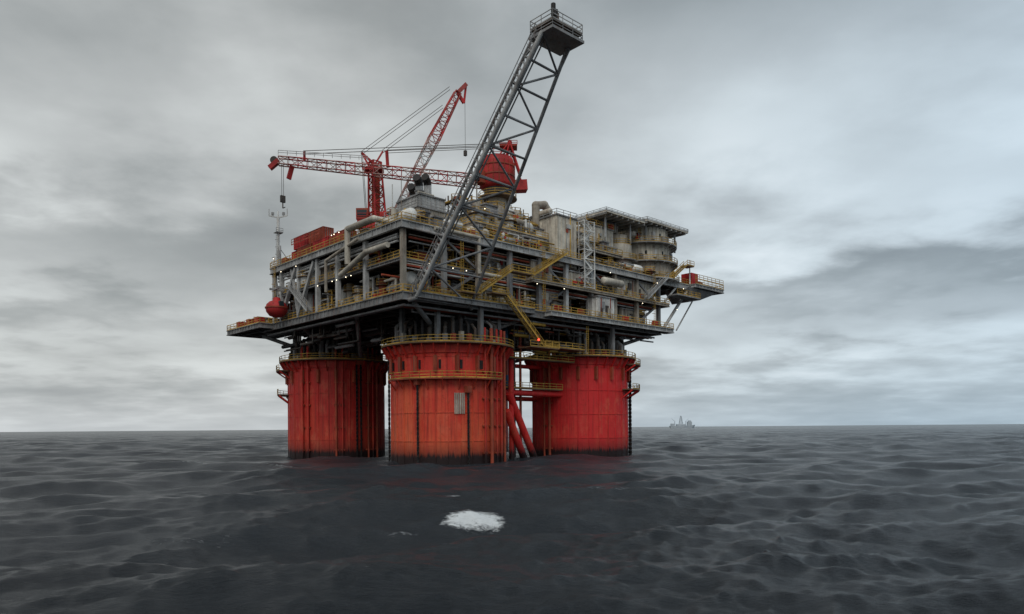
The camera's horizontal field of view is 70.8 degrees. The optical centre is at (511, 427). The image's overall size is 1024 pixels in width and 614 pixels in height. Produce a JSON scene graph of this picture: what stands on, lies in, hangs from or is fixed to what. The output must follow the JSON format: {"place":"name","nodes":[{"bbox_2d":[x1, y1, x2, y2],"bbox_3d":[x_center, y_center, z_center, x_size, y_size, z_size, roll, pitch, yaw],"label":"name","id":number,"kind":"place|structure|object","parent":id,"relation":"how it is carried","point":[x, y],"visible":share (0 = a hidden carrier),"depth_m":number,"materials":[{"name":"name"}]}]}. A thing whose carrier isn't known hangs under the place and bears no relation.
{"place":"outdoors","nodes":[
{"label":"outdoors","id":0,"kind":"place"},
{"bbox_2d":[0,424,1023,613],"bbox_3d":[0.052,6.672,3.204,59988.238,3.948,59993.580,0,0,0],"label":"sea","id":1,"kind":"structure","parent":0,"point":[878,519],"depth_m":51.31,"materials":[{"name":"liquid"}]},
{"bbox_2d":[226,173,723,464],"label":"offshore oil platform","id":2,"kind":"structure","parent":1,"relation":"in","point":[565,300],"depth_m":148.68,"materials":[{"name":"red metal"}]},
{"bbox_2d":[265,286,288,317],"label":"survival capsule","id":3,"kind":"object","parent":2,"relation":"on","point":[276,307],"visible":0.98,"depth_m":150.88,"materials":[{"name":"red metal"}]},
{"bbox_2d":[269,209,287,264],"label":"antenna mast","id":4,"kind":"object","parent":2,"relation":"on","point":[278,232],"visible":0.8,"depth_m":158.45,"materials":[{"name":"grey metal"}]},
{"bbox_2d":[297,243,312,256],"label":"shipping container","id":5,"kind":"object","parent":2,"relation":"on","point":[304,247],"visible":0.27,"depth_m":148.35,"materials":[{"name":"red metal"}]},
{"bbox_2d":[294,233,308,249],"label":"shipping container","id":6,"kind":"object","parent":5,"relation":"on","point":[301,243],"visible":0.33,"depth_m":149.73,"materials":[{"name":"red metal"}]},
{"bbox_2d":[313,236,329,250],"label":"shipping container","id":7,"kind":"object","parent":2,"relation":"on","point":[321,240],"visible":0.29,"depth_m":142.96,"materials":[{"name":"red metal"}]},
{"bbox_2d":[309,226,333,242],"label":"shipping container","id":8,"kind":"object","parent":7,"relation":"on","point":[324,231],"visible":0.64,"depth_m":144.42,"materials":[{"name":"red metal"}]},
{"bbox_2d":[330,229,356,243],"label":"shipping container","id":9,"kind":"object","parent":2,"relation":"on","point":[341,232],"visible":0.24,"depth_m":138.05,"materials":[{"name":"metal"}]},
{"bbox_2d":[268,140,527,207],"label":"pedestal crane","id":10,"kind":"object","parent":2,"relation":"on","point":[492,169],"visible":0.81,"depth_m":153.31,"materials":[{"name":"red metal"}]},
{"bbox_2d":[356,82,467,233],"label":"pedestal crane","id":11,"kind":"object","parent":2,"relation":"on","point":[364,213],"visible":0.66,"depth_m":157.15,"materials":[{"name":"red metal"}]},
{"bbox_2d":[407,2,583,310],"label":"flare boom","id":12,"kind":"object","parent":2,"relation":"on","point":[554,33],"visible":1,"depth_m":113.73,"materials":[{"name":"grey metal"}]},
{"bbox_2d":[669,416,694,427],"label":"drill ship","id":13,"kind":"object","parent":1,"relation":"on","point":[688,425],"visible":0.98,"depth_m":2591.00,"materials":[{"name":"paint"}]},
{"bbox_2d":[0,0,1023,431],"label":"sky","id":14,"kind":"structure","parent":0,"point":[850,173],"materials":[{"name":"grey"}]}
]}

